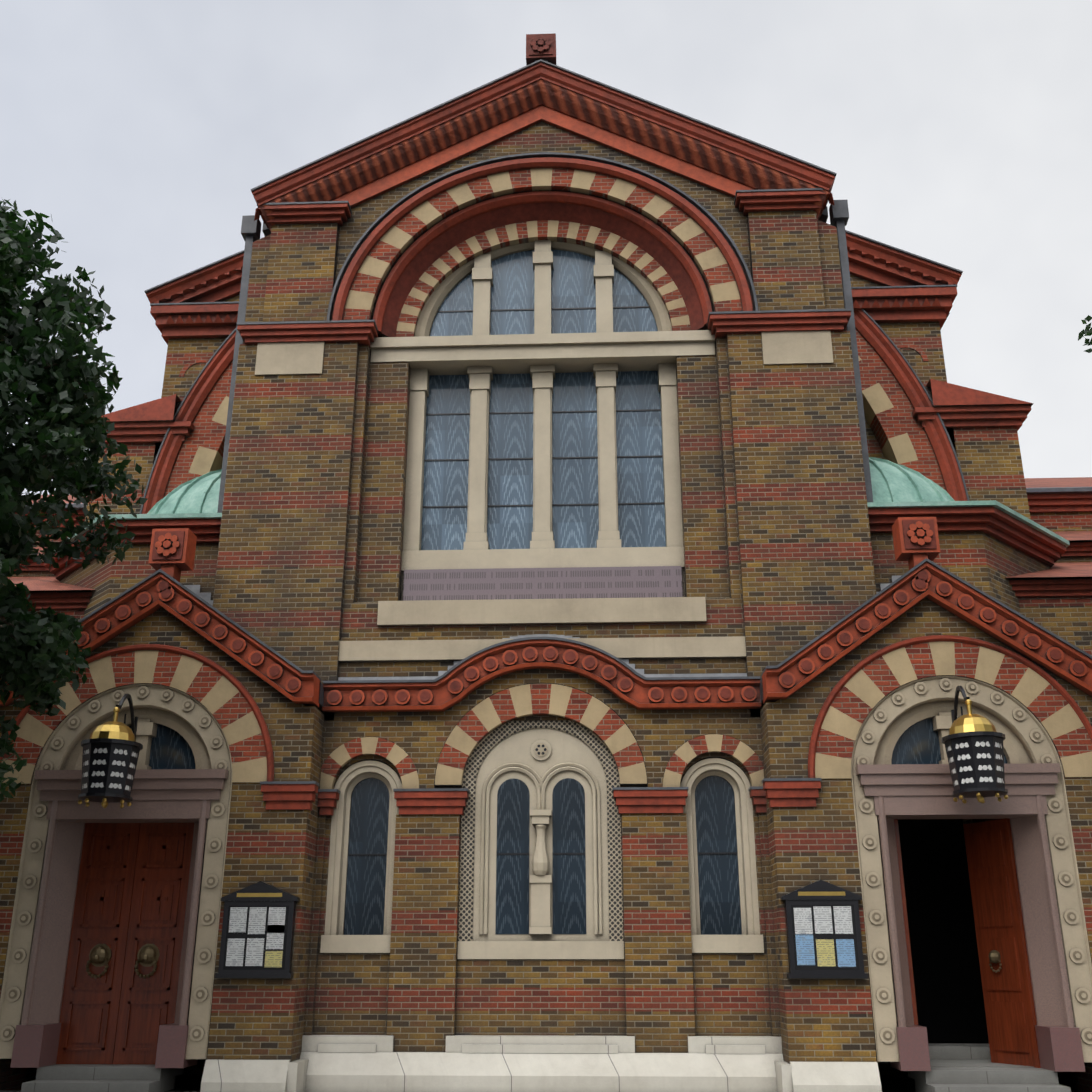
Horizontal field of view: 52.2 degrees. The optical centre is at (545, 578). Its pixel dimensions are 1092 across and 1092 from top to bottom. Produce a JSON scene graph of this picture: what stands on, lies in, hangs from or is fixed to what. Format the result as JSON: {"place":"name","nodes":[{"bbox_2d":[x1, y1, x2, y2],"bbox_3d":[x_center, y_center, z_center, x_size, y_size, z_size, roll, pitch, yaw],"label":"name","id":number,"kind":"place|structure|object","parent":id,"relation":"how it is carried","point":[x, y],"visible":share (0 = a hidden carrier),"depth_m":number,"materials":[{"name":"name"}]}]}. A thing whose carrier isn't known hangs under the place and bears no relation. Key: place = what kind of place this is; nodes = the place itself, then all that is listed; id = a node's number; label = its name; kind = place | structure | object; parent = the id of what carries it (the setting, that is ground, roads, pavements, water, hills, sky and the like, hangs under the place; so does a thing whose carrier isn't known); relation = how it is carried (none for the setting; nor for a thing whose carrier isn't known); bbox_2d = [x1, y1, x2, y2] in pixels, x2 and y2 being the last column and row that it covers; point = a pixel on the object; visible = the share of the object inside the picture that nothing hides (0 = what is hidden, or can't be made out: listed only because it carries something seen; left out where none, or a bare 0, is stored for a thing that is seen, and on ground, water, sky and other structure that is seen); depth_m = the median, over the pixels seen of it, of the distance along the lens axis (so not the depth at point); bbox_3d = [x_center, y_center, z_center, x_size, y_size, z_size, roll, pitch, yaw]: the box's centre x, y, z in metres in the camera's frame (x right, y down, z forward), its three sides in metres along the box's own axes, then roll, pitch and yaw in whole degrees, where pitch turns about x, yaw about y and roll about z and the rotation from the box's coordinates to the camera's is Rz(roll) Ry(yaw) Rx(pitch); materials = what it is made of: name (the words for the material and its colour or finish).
{"place":"outdoors","nodes":[
{"label":"outdoors","id":0,"kind":"place"},
{"bbox_2d":[0,607,324,1090],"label":"porch wall","id":1,"kind":"structure","parent":0,"point":[257,1019],"depth_m":14.93,"materials":[{"name":"brown brick"}]},
{"bbox_2d":[0,528,323,707],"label":"gable cornice","id":2,"kind":"structure","parent":1,"relation":"attached to","point":[172,555],"depth_m":15.85,"materials":[{"name":"red stone"}]},
{"bbox_2d":[215,881,299,977],"bbox_3d":[-3.751,4.564,14.503,1.020,1.200,0.118,-1,-19,2],"label":"notice board","id":3,"kind":"object","parent":1,"relation":"attached to","point":[257,936],"visible":1,"depth_m":14.44,"materials":[{"name":"black paint"}]},
{"bbox_2d":[168,1074,915,1091],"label":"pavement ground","id":4,"kind":"structure","parent":0,"point":[187,1082],"depth_m":16.57,"materials":[{"name":"white concrete"}]},
{"bbox_2d":[0,215,260,1081],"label":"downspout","id":5,"kind":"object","parent":4,"relation":"on","point":[76,590],"depth_m":17.60,"materials":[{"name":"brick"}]},
{"bbox_2d":[147,469,221,513],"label":"dome roof","id":6,"kind":"structure","parent":5,"relation":"on","point":[200,494],"depth_m":18.10,"materials":[{"name":"green metal"}]},
{"bbox_2d":[0,644,319,1091],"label":"porch doorway","id":7,"kind":"structure","parent":4,"relation":"on","point":[108,974],"depth_m":15.09,"materials":[{"name":"beige stone"}]},
{"bbox_2d":[78,694,142,807],"bbox_3d":[-5.683,2.261,14.820,0.760,1.573,0.984,-12,-22,32],"label":"hanging lantern","id":8,"kind":"object","parent":7,"relation":"hanging from","point":[112,750],"visible":1,"depth_m":14.44,"materials":[{"name":"black paint"}]},
{"bbox_2d":[300,1035,783,1091],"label":"plinth","id":9,"kind":"structure","parent":4,"relation":"on","point":[471,1063],"depth_m":14.30,"materials":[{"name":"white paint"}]},
{"bbox_2d":[304,813,780,1052],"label":"piers","id":10,"kind":"structure","parent":4,"relation":"on","point":[660,1017],"depth_m":14.97,"materials":[{"name":"brick"}]},
{"bbox_2d":[313,718,771,1035],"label":"wall","id":11,"kind":"structure","parent":4,"relation":"on","point":[578,997],"depth_m":14.82,"materials":[{"name":"brick"}]},
{"bbox_2d":[317,683,766,958],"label":"arched windows","id":12,"kind":"structure","parent":11,"relation":"attached to","point":[540,807],"depth_m":15.56,"materials":[{"name":"beige stone"}]},
{"bbox_2d":[321,668,762,787],"bbox_3d":[-0.074,2.146,15.946,6.240,2.430,0.150,-1,-19,2],"label":"spandrel","id":13,"kind":"object","parent":12,"relation":"attached to","point":[661,736],"visible":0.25,"depth_m":15.88,"materials":[{"name":"brick"}]},
{"bbox_2d":[213,210,875,720],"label":"brick pilasters","id":14,"kind":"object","parent":11,"relation":"on","point":[807,566],"visible":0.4,"depth_m":17.24,"materials":[{"name":"brick"}]},
{"bbox_2d":[322,634,760,711],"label":"cornice","id":15,"kind":"structure","parent":14,"relation":"attached to","point":[624,680],"depth_m":15.96,"materials":[{"name":"red ceramic"}]},
{"bbox_2d":[370,240,715,600],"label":"window","id":16,"kind":"structure","parent":14,"relation":"attached to","point":[543,459],"depth_m":18.04,"materials":[{"name":"beige stone"}]},
{"bbox_2d":[237,188,851,347],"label":"string courses","id":17,"kind":"object","parent":14,"relation":"attached to","point":[366,332],"visible":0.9,"depth_m":18.04,"materials":[{"name":"stone"}]},
{"bbox_2d":[243,216,846,720],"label":"block wall","id":18,"kind":"structure","parent":11,"relation":"on","point":[725,618],"depth_m":16.57,"materials":[{"name":"brick"}]},
{"bbox_2d":[338,597,745,661],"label":"sill bands","id":19,"kind":"object","parent":18,"relation":"attached to","point":[548,611],"visible":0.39,"depth_m":16.41,"materials":[{"name":"beige stone"}]},
{"bbox_2d":[327,152,757,336],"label":"arch orders","id":20,"kind":"object","parent":18,"relation":"attached to","point":[673,250],"visible":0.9,"depth_m":18.80,"materials":[{"name":"red brick"}]},
{"bbox_2d":[250,59,836,231],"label":"gable cornice","id":21,"kind":"structure","parent":18,"relation":"attached to","point":[510,104],"depth_m":19.03,"materials":[{"name":"stone"}]},
{"bbox_2d":[526,33,555,65],"bbox_3d":[-0.085,-9.209,19.564,0.520,0.640,0.440,-1,-19,2],"label":"roof finial","id":22,"kind":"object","parent":21,"relation":"on","point":[540,46],"depth_m":19.41,"materials":[{"name":"stone"}]},
{"bbox_2d":[335,121,751,281],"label":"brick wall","id":23,"kind":"structure","parent":18,"relation":"attached to","point":[729,217],"depth_m":19.03,"materials":[{"name":"brick"}]},
{"bbox_2d":[262,206,827,235],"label":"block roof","id":24,"kind":"structure","parent":18,"relation":"on","point":[822,218],"depth_m":19.07,"materials":[{"name":"stone"}]},
{"bbox_2d":[85,418,1030,1076],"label":"nave wall","id":25,"kind":"structure","parent":4,"relation":"on","point":[991,462],"depth_m":20.31,"materials":[{"name":"brick"}]},
{"bbox_2d":[144,230,962,329],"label":"side gable cornices","id":26,"kind":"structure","parent":25,"relation":"attached to","point":[877,262],"depth_m":21.52,"materials":[{"name":"stone"}]},
{"bbox_2d":[101,274,1033,513],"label":"side arches","id":27,"kind":"structure","parent":25,"relation":"attached to","point":[916,406],"depth_m":21.00,"materials":[{"name":"brick"}]},
{"bbox_2d":[762,635,1091,1091],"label":"porch doorway","id":28,"kind":"structure","parent":4,"relation":"on","point":[979,960],"depth_m":14.83,"materials":[{"name":"beige stone"}]},
{"bbox_2d":[942,686,1007,803],"bbox_3d":[5.430,2.111,14.383,0.760,1.573,0.984,10,-21,-28],"label":"hanging lantern","id":29,"kind":"object","parent":28,"relation":"hanging from","point":[973,743],"visible":1,"depth_m":14.00,"materials":[{"name":"black paint"}]},
{"bbox_2d":[829,200,1091,1091],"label":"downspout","id":30,"kind":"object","parent":4,"relation":"on","point":[1037,568],"depth_m":17.15,"materials":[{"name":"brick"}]},
{"bbox_2d":[869,457,954,501],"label":"dome roof","id":31,"kind":"structure","parent":30,"relation":"on","point":[892,481],"depth_m":17.67,"materials":[{"name":"green metal"}]},
{"bbox_2d":[0,0,1091,494],"label":"sky","id":32,"kind":"structure","parent":0,"point":[957,134],"materials":[{"name":"white"}]},
{"bbox_2d":[760,598,1091,1091],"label":"porch wall","id":33,"kind":"structure","parent":0,"point":[826,1019],"depth_m":14.61,"materials":[{"name":"brown brick"}]},
{"bbox_2d":[780,880,867,977],"bbox_3d":[3.542,4.466,14.216,1.020,1.200,0.118,-1,-19,2],"label":"notice board","id":34,"kind":"object","parent":33,"relation":"attached to","point":[823,929],"visible":1,"depth_m":14.15,"materials":[{"name":"black paint"}]},
{"bbox_2d":[760,517,1091,703],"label":"gable cornice","id":35,"kind":"structure","parent":33,"relation":"attached to","point":[916,543],"depth_m":15.36,"materials":[{"name":"red stone"}]},
{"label":"road","id":36,"kind":"structure","parent":0,"visible":0},
{"bbox_2d":[0,199,147,801],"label":"tree","id":37,"kind":"object","parent":36,"relation":"on","point":[60,434],"visible":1,"depth_m":11.63,"materials":[{"name":"green plant"}]},
{"bbox_2d":[1078,315,1091,352],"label":"tree","id":38,"kind":"object","parent":36,"relation":"on","point":[1087,331],"visible":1,"depth_m":14.13,"materials":[{"name":"green plant"}]}
]}

